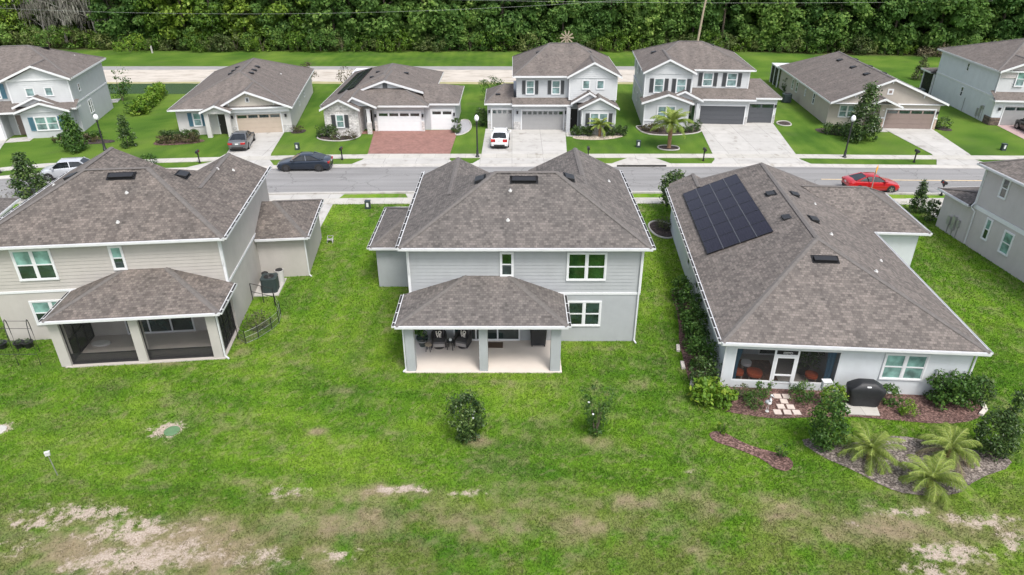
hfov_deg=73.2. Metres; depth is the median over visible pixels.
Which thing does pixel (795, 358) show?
screen door
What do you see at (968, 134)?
ground
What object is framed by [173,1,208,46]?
forest tree
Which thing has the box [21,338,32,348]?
planter pot
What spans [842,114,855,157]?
street lamp
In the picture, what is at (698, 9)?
forest tree
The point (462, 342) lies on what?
rocking chair
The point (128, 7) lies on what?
forest tree
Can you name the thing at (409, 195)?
driveway
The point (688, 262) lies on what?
window
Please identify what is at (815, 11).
forest tree
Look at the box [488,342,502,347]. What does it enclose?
doormat
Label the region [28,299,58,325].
window
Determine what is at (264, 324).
shrub
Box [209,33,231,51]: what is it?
forest shrub
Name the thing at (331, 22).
forest tree
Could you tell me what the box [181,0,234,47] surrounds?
forest tree
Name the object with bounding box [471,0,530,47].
forest tree
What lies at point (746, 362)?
side table
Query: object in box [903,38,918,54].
forest shrub
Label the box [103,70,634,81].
sand bank
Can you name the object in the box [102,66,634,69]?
gravel path
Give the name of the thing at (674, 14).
forest tree
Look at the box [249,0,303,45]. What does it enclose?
forest tree
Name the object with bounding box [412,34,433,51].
forest shrub
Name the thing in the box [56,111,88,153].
magnolia tree
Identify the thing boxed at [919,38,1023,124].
house
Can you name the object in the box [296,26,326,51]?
forest shrub
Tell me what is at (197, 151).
mailbox
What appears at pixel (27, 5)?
forest tree
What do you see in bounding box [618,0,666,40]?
forest tree
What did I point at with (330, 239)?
hose reel
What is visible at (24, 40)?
forest shrub
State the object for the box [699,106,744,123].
garage door
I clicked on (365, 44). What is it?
forest shrub
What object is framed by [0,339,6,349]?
planter pot
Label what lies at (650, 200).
sidewalk
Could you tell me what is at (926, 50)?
forest shrub
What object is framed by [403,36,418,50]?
forest shrub
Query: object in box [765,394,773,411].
garden statue
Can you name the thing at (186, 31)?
forest shrub
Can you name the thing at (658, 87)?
window
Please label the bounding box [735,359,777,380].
area rug
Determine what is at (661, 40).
forest shrub
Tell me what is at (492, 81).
sapling tree
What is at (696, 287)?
window
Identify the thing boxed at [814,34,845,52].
forest shrub
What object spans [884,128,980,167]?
driveway
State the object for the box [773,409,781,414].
stepping stone
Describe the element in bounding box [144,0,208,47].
forest tree
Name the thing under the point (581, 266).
window
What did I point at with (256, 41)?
forest shrub
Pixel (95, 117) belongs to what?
street lamp
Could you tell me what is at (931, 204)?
shrub
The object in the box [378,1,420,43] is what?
forest tree
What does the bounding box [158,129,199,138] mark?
hedge
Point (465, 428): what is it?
shrub
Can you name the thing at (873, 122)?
magnolia tree
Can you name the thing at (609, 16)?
forest tree
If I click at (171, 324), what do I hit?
sliding door
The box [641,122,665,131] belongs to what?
hedge
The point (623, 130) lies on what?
hedge
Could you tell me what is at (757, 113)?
garage door
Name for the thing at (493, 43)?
forest shrub
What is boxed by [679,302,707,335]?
shrub
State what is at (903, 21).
forest tree
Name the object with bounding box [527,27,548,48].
forest shrub
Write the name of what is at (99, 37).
forest shrub
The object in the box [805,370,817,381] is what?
ottoman
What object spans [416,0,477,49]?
forest tree
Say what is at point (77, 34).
forest shrub
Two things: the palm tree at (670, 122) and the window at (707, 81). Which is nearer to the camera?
the palm tree at (670, 122)
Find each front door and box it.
[15,115,26,134]
[218,114,227,133]
[365,110,373,128]
[570,109,577,127]
[688,105,694,123]
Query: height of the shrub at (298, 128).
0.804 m
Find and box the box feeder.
[820,379,832,395]
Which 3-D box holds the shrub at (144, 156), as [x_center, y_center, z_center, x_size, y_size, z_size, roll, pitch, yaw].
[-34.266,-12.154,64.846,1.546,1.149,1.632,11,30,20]
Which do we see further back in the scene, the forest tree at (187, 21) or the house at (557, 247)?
the forest tree at (187, 21)
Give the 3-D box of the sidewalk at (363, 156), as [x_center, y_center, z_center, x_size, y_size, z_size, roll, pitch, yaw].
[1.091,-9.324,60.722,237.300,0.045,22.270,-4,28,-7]
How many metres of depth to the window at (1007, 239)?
45.27 m
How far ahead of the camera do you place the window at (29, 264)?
35.94 m
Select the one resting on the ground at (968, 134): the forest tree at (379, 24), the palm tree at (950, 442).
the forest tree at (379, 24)
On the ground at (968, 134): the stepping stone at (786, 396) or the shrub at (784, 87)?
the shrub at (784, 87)
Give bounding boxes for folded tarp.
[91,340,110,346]
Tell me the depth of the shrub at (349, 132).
72.15 m
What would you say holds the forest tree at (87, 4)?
on the ground at (968, 134)
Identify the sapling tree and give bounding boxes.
[108,64,132,100]
[300,62,318,77]
[336,66,351,82]
[478,75,502,94]
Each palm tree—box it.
[589,118,614,136]
[650,106,694,147]
[837,420,905,476]
[894,451,974,511]
[913,422,982,477]
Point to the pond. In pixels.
(178, 88)
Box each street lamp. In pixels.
[93,113,106,150]
[474,114,479,156]
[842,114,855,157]
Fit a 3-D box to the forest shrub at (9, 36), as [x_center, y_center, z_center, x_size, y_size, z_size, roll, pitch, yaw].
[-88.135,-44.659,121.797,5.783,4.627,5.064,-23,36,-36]
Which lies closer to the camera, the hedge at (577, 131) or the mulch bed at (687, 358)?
the mulch bed at (687, 358)
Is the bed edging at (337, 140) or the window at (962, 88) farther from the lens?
the window at (962, 88)
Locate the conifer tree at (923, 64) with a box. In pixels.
[910,54,929,79]
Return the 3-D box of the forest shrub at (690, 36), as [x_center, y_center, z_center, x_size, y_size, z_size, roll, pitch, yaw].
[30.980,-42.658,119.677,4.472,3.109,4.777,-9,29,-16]
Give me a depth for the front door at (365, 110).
75.36 m
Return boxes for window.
[8,248,59,280]
[24,87,35,96]
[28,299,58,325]
[33,116,60,130]
[43,87,54,95]
[87,99,93,113]
[107,245,127,269]
[191,112,202,126]
[335,114,344,127]
[500,252,513,276]
[526,80,534,94]
[551,80,560,94]
[566,252,607,280]
[568,301,601,326]
[582,80,589,89]
[589,113,608,125]
[596,80,604,89]
[653,78,664,92]
[657,106,675,117]
[675,78,686,92]
[686,255,689,268]
[694,278,698,293]
[702,72,713,86]
[725,72,737,86]
[837,105,855,117]
[878,353,930,380]
[959,86,963,96]
[980,217,993,240]
[997,178,1011,199]
[997,229,1014,256]
[1013,73,1023,86]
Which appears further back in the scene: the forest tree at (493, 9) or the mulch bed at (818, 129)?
the forest tree at (493, 9)
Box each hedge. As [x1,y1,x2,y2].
[50,133,99,141]
[56,130,102,138]
[123,99,150,113]
[128,81,167,114]
[155,131,199,143]
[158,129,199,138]
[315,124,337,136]
[570,124,594,135]
[604,124,627,136]
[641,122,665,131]
[676,124,698,132]
[821,121,869,137]
[923,368,985,410]
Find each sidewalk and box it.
[0,154,1023,170]
[13,197,943,208]
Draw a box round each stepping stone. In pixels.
[773,394,781,398]
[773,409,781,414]
[776,404,785,408]
[780,399,788,403]
[782,394,790,398]
[783,409,791,414]
[786,404,794,409]
[792,410,801,414]
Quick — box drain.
[617,165,665,166]
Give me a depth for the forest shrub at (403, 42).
118.63 m
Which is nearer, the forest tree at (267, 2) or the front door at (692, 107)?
the front door at (692, 107)
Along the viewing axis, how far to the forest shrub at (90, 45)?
121.57 m
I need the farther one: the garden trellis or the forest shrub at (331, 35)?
the forest shrub at (331, 35)
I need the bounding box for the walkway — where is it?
[565,130,588,135]
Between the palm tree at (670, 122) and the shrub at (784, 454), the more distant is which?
the palm tree at (670, 122)
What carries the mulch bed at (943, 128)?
on the ground at (968, 134)
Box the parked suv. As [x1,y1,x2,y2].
[1014,118,1023,129]
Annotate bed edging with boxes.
[317,134,360,141]
[455,119,471,135]
[636,125,701,135]
[648,220,672,238]
[657,145,679,150]
[776,120,791,125]
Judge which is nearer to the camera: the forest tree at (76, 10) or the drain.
the drain
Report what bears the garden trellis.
on the ground at (968, 134)
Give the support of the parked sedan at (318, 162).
on the road
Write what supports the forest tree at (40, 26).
on the ground at (968, 134)
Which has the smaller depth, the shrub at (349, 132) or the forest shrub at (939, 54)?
the shrub at (349, 132)
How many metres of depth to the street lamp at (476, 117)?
65.91 m
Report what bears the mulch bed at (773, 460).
on the ground at (968, 134)
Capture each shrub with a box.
[0,20,30,44]
[0,27,18,45]
[11,25,44,46]
[28,24,61,47]
[28,29,50,46]
[46,25,75,47]
[51,26,85,48]
[70,28,97,47]
[83,29,107,48]
[94,32,115,49]
[112,32,150,51]
[121,31,134,48]
[126,32,148,49]
[140,38,158,49]
[140,153,157,162]
[150,30,171,49]
[158,35,175,50]
[175,37,190,49]
[176,22,207,49]
[187,32,209,51]
[199,36,219,51]
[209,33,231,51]
[220,31,248,51]
[238,31,261,50]
[242,307,273,329]
[244,26,277,51]
[264,31,286,50]
[275,26,300,49]
[286,28,311,50]
[291,124,304,132]
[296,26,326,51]
[305,26,331,51]
[322,31,343,50]
[326,27,352,51]
[329,132,341,139]
[341,32,363,50]
[343,130,357,138]
[351,35,372,51]
[362,36,383,50]
[374,32,398,51]
[384,27,413,51]
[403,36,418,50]
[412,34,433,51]
[425,34,447,51]
[434,27,464,50]
[443,29,469,50]
[444,389,489,443]
[451,118,461,132]
[455,27,479,50]
[468,22,496,50]
[474,107,486,125]
[477,28,507,50]
[487,28,519,51]
[504,36,520,50]
[515,32,538,51]
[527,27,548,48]
[540,31,563,43]
[551,29,582,43]
[560,20,591,44]
[576,34,596,48]
[579,383,618,437]
[592,36,609,50]
[603,28,628,51]
[619,25,644,49]
[629,31,651,50]
[638,29,661,46]
[653,30,675,44]
[654,216,670,229]
[662,31,687,42]
[669,274,694,302]
[673,283,701,322]
[677,33,700,40]
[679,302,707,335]
[682,318,710,353]
[684,332,718,368]
[687,28,712,43]
[688,355,721,384]
[688,375,724,409]
[693,118,702,127]
[699,30,725,48]
[712,384,738,411]
[713,32,739,50]
[717,421,729,434]
[731,36,750,51]
[731,383,749,397]
[741,387,764,410]
[744,40,762,51]
[755,380,776,398]
[756,26,785,51]
[772,29,798,52]
[775,441,789,457]
[781,78,787,91]
[783,37,804,52]
[788,378,817,404]
[795,30,821,53]
[804,28,834,53]
[806,388,853,452]
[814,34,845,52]
[818,381,848,408]
[832,38,851,52]
[851,34,872,54]
[863,40,879,53]
[873,32,901,54]
[881,383,902,407]
[886,40,913,55]
[897,397,920,416]
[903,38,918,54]
[915,44,935,56]
[920,198,941,221]
[924,42,951,56]
[935,116,953,128]
[952,33,979,45]
[967,375,999,404]
[972,406,1023,463]
[985,37,1001,41]
[989,389,1023,458]
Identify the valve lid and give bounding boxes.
[0,425,6,433]
[164,426,179,435]
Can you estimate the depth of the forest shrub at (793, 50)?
117.72 m
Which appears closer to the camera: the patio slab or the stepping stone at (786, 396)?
the patio slab
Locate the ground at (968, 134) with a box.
[0,26,1023,574]
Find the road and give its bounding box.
[0,167,985,200]
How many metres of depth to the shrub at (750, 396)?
32.60 m
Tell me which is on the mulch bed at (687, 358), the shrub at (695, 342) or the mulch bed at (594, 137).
the shrub at (695, 342)
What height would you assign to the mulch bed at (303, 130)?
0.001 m
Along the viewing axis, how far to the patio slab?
32.44 m
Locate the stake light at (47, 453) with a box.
[44,450,57,475]
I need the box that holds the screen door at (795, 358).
[770,356,796,387]
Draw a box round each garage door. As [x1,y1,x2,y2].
[236,113,282,132]
[378,113,420,130]
[431,111,452,129]
[492,110,511,128]
[522,111,563,129]
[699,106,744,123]
[747,104,773,122]
[883,110,935,128]
[1000,107,1023,124]
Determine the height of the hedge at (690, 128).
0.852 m
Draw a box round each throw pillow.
[434,330,442,337]
[460,329,467,337]
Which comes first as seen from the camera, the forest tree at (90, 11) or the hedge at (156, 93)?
the hedge at (156, 93)
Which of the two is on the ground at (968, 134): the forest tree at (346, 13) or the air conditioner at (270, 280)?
the forest tree at (346, 13)
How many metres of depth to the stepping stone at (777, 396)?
33.41 m
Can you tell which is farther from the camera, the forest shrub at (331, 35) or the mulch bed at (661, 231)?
the forest shrub at (331, 35)
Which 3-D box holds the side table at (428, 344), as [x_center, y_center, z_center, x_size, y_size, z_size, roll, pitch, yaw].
[-4.457,3.202,36.842,0.380,0.423,0.374,0,28,0]
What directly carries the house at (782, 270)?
on the ground at (968, 134)
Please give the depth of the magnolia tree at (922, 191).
53.80 m
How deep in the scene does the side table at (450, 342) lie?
36.87 m
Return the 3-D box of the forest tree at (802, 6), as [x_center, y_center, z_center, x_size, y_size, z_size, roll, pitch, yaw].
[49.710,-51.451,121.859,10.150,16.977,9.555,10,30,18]
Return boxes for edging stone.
[676,344,679,351]
[680,361,684,369]
[979,408,987,415]
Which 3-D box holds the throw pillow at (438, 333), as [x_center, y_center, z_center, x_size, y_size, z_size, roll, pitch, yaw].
[-3.942,2.496,37.076,0.440,0.427,0.247,-2,28,-4]
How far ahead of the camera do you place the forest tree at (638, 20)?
117.89 m
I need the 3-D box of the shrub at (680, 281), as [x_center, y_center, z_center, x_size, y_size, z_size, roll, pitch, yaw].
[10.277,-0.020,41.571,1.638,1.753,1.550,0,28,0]
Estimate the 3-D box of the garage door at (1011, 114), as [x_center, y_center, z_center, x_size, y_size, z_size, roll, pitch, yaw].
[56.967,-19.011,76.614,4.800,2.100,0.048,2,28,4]
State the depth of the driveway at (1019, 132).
75.28 m
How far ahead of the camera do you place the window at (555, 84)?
73.72 m
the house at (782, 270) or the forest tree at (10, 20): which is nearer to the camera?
the house at (782, 270)
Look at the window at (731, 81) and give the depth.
76.43 m
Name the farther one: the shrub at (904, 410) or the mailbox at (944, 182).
the mailbox at (944, 182)
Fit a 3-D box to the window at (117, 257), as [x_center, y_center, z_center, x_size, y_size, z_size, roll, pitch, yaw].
[-20.713,-1.549,36.218,0.700,1.400,0.070,-3,28,-5]
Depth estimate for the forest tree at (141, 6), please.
119.49 m
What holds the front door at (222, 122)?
in the house at (255, 95)
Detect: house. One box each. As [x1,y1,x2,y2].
[0,45,112,138]
[0,147,323,367]
[0,198,20,217]
[167,58,313,137]
[319,63,463,135]
[367,148,655,372]
[484,43,622,134]
[632,41,781,127]
[665,163,993,394]
[769,51,948,129]
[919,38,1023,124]
[935,158,1023,281]
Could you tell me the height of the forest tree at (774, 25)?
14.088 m
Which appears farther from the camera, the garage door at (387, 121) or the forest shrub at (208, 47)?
the forest shrub at (208, 47)
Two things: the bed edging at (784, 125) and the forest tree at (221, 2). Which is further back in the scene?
the forest tree at (221, 2)
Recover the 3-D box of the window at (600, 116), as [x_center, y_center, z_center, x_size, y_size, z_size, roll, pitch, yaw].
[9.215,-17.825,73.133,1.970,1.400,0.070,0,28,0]
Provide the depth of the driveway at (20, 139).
72.21 m
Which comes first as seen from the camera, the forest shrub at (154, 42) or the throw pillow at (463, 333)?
the throw pillow at (463, 333)
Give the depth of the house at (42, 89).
72.70 m
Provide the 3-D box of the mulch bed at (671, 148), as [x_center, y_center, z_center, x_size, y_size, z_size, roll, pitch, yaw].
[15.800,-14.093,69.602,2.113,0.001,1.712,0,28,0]
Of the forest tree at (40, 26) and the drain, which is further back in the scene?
the forest tree at (40, 26)
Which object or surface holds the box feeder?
on the mulch bed at (930, 412)
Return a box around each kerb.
[0,163,983,178]
[17,191,944,203]
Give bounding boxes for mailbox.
[195,149,200,162]
[913,149,919,162]
[939,180,947,195]
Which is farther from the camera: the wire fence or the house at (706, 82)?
the house at (706, 82)
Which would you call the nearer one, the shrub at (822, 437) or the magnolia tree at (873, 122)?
the shrub at (822, 437)
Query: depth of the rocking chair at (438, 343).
36.94 m
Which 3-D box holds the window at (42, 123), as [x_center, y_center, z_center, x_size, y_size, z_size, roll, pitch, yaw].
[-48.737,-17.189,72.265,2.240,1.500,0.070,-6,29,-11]
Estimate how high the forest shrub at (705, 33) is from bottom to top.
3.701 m
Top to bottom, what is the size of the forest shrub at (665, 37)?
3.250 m
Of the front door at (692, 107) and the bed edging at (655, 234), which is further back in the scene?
the front door at (692, 107)
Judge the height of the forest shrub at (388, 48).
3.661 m
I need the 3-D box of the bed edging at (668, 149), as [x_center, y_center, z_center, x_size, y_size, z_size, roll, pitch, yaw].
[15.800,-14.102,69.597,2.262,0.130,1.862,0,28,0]
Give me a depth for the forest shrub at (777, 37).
118.43 m
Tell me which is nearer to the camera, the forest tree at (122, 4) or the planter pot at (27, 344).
the planter pot at (27, 344)
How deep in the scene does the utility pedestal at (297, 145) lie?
68.88 m
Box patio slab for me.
[845,403,879,415]
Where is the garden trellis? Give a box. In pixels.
[0,319,41,365]
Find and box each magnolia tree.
[5,152,50,198]
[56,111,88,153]
[115,114,137,148]
[658,168,685,206]
[836,80,885,142]
[906,179,928,213]
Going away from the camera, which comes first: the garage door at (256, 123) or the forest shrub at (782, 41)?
the garage door at (256, 123)
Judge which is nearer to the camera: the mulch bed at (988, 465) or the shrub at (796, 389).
the mulch bed at (988, 465)
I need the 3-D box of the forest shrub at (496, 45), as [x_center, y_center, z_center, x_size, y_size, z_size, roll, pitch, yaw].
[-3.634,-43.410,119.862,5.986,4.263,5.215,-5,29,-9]
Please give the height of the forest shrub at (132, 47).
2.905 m
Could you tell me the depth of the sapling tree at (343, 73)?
93.09 m
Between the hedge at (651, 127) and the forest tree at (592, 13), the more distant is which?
the forest tree at (592, 13)
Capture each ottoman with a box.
[736,367,743,378]
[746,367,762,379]
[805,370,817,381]
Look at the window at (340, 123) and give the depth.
72.75 m
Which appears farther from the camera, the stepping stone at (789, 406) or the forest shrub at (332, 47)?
the forest shrub at (332, 47)
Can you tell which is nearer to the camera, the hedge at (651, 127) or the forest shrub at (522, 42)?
the hedge at (651, 127)
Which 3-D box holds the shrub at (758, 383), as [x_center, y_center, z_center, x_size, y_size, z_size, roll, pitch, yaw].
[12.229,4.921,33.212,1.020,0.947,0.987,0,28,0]
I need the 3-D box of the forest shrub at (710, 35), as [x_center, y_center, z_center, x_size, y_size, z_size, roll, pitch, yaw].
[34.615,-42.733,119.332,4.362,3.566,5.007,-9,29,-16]
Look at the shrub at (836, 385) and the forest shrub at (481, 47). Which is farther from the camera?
the forest shrub at (481, 47)
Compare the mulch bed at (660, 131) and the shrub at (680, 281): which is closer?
the shrub at (680, 281)
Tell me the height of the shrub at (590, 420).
2.513 m
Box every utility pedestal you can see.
[294,142,299,149]
[364,200,370,208]
[636,140,640,147]
[1000,143,1007,150]
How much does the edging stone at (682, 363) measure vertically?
0.130 m
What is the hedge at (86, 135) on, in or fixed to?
on the mulch bed at (98, 141)
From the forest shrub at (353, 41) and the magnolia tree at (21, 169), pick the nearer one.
the magnolia tree at (21, 169)
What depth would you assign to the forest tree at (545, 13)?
123.74 m
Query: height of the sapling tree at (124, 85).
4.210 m
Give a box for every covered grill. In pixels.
[530,329,546,346]
[846,378,886,406]
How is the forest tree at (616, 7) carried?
on the ground at (968, 134)
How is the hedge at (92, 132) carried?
on the ground at (968, 134)
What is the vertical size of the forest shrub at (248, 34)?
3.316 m
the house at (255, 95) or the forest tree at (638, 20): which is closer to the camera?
the house at (255, 95)
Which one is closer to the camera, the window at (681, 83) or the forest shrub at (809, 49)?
the window at (681, 83)
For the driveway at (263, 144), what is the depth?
69.41 m
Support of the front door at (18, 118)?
in the house at (42, 89)
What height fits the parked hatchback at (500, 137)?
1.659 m
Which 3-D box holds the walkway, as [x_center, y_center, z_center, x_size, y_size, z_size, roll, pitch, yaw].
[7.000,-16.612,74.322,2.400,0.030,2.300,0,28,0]
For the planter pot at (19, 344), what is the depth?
37.09 m
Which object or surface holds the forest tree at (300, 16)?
on the ground at (968, 134)
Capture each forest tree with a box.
[0,0,31,43]
[1,0,66,42]
[6,0,87,41]
[19,0,75,40]
[42,0,90,40]
[45,0,131,42]
[57,0,109,23]
[65,0,131,25]
[77,15,92,30]
[86,0,138,48]
[107,0,163,46]
[108,0,141,34]
[132,0,180,44]
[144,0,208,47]
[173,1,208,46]
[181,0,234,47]
[204,0,255,43]
[220,0,262,48]
[235,2,269,42]
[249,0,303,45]
[254,0,309,18]
[259,0,310,48]
[278,0,324,42]
[301,0,359,46]
[320,0,356,35]
[325,0,374,46]
[346,0,389,37]
[355,0,409,50]
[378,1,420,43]
[391,0,450,49]
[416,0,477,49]
[446,0,490,49]
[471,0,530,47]
[498,0,547,47]
[540,0,569,38]
[541,0,589,42]
[565,0,618,29]
[568,0,608,47]
[589,0,627,47]
[606,5,634,40]
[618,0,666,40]
[618,0,672,48]
[641,0,698,44]
[671,0,726,42]
[687,0,735,32]
[697,0,748,46]
[702,0,741,38]
[731,0,794,51]
[738,0,762,30]
[756,0,816,47]
[776,4,812,44]
[789,0,843,50]
[806,3,836,27]
[811,0,876,50]
[830,1,856,43]
[850,4,902,43]
[853,0,902,51]
[869,0,937,54]
[897,0,944,47]
[906,0,988,55]
[935,0,998,44]
[980,0,1023,42]
[980,2,1009,41]
[981,6,1023,42]
[993,1,1023,38]
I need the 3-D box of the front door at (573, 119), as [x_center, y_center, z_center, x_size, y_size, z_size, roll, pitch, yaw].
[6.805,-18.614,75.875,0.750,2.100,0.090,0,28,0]
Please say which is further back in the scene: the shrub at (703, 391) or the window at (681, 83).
the window at (681, 83)
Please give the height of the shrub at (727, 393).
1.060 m
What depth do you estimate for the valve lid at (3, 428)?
31.32 m
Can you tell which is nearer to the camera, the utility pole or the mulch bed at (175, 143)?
the mulch bed at (175, 143)
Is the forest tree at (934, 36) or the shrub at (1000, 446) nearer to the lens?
the shrub at (1000, 446)
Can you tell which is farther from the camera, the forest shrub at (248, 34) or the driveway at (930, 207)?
the forest shrub at (248, 34)
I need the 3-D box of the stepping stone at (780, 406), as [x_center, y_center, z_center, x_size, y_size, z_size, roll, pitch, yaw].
[12.770,5.659,32.763,0.340,0.060,0.340,2,28,3]
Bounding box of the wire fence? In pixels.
[235,283,280,343]
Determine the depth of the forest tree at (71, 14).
127.15 m
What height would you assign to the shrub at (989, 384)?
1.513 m
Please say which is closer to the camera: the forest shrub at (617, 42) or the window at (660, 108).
the window at (660, 108)
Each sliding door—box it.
[124,317,195,334]
[453,329,519,340]
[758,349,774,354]
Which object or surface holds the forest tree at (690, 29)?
on the ground at (968, 134)
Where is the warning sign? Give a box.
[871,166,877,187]
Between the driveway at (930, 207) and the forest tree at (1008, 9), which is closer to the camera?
the driveway at (930, 207)
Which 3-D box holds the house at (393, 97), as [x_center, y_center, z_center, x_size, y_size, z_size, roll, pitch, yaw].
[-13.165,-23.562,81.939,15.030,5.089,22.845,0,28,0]
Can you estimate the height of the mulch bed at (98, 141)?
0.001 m
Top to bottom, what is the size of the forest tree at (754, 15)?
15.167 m
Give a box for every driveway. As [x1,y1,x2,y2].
[0,139,6,148]
[5,137,32,142]
[190,132,283,166]
[269,194,343,226]
[345,158,450,166]
[368,130,455,153]
[405,193,413,203]
[474,129,566,166]
[701,123,817,166]
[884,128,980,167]
[906,198,943,218]
[997,125,1023,138]
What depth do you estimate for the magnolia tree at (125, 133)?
69.13 m
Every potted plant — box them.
[414,329,427,346]
[791,351,825,374]
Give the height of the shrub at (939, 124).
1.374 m
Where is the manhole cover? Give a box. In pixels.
[635,156,646,159]
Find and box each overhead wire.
[6,0,616,13]
[490,0,874,2]
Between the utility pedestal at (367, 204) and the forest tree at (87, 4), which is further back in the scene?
the forest tree at (87, 4)
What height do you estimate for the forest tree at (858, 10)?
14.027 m
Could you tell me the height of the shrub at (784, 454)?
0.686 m
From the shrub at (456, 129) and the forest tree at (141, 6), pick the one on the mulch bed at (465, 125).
the shrub at (456, 129)
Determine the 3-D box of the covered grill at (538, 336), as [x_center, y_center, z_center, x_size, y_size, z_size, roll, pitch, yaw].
[1.417,2.522,37.207,0.888,1.270,0.649,0,28,0]
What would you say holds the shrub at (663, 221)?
on the mulch bed at (661, 231)
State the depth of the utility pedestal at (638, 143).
69.66 m
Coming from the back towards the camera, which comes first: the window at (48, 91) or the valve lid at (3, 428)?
the window at (48, 91)
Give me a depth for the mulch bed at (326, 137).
72.89 m
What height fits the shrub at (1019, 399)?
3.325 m
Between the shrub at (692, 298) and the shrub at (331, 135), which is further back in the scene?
the shrub at (331, 135)
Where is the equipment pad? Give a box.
[254,278,286,296]
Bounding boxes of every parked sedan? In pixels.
[227,130,255,149]
[277,151,332,171]
[841,172,899,192]
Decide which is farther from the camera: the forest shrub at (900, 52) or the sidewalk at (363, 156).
the forest shrub at (900, 52)
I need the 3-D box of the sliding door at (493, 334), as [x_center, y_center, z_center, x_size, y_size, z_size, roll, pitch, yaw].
[-1.375,1.972,37.333,3.630,2.120,0.050,0,28,0]
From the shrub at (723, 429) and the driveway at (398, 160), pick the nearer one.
the shrub at (723, 429)
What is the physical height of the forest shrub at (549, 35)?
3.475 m
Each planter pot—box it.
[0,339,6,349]
[12,338,23,348]
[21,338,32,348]
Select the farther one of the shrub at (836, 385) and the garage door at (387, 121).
the garage door at (387, 121)
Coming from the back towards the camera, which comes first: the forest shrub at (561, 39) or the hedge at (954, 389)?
the forest shrub at (561, 39)
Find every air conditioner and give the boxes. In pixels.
[260,273,279,292]
[781,93,792,102]
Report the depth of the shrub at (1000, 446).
29.05 m
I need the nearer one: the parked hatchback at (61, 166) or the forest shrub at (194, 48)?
the parked hatchback at (61, 166)
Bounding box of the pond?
[107,83,197,93]
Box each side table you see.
[425,342,431,351]
[447,338,454,349]
[741,359,751,368]
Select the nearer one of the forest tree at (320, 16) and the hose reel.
the hose reel
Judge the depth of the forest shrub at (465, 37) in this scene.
119.03 m
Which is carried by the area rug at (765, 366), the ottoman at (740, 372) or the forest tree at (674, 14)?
the ottoman at (740, 372)
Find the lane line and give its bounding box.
[828,179,981,180]
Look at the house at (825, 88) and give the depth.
76.98 m
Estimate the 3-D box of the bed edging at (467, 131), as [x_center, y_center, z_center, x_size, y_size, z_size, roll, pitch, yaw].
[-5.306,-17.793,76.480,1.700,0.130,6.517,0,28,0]
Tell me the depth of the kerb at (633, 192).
58.06 m
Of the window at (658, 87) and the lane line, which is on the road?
the lane line
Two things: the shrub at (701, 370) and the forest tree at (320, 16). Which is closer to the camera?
the shrub at (701, 370)
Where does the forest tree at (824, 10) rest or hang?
on the ground at (968, 134)
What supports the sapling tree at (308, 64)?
on the ground at (968, 134)
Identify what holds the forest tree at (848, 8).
on the ground at (968, 134)
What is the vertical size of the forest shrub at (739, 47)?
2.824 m
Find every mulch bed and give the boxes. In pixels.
[59,139,114,143]
[153,139,204,144]
[291,129,305,133]
[318,134,357,139]
[456,120,470,133]
[573,133,621,139]
[637,126,699,133]
[650,221,671,236]
[659,146,677,149]
[672,287,718,383]
[709,431,792,470]
[722,386,981,422]
[777,121,790,124]
[802,436,1011,495]
[815,128,846,135]
[935,126,951,130]
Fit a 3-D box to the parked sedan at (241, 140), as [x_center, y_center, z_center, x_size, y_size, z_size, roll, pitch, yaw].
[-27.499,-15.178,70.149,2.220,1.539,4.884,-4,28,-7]
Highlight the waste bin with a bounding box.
[274,268,284,282]
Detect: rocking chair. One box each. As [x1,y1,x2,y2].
[430,329,446,348]
[453,329,471,348]
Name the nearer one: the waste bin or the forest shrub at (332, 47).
the waste bin
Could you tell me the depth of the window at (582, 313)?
37.01 m
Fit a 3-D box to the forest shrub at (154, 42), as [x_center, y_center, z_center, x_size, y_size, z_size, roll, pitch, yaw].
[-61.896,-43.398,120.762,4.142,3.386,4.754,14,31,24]
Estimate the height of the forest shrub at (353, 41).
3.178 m
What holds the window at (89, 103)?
in the house at (42, 89)
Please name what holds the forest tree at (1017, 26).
on the ground at (968, 134)
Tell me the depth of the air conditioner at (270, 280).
42.41 m
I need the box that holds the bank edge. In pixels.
[107,81,632,83]
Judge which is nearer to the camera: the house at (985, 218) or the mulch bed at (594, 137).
the house at (985, 218)
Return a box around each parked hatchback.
[40,156,89,180]
[490,127,510,147]
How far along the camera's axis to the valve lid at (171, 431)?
31.20 m
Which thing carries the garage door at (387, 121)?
in the house at (393, 97)
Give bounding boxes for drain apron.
[614,157,667,162]
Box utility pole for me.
[697,0,706,40]
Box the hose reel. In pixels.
[327,235,333,242]
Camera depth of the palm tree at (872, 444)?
29.03 m
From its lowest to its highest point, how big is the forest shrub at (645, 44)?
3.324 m
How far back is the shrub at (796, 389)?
32.91 m
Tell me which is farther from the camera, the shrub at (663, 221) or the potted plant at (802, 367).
the shrub at (663, 221)
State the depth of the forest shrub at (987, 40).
113.39 m
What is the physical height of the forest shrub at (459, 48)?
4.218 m
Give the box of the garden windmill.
[560,31,573,42]
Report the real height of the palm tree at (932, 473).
1.923 m
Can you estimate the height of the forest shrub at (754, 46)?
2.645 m

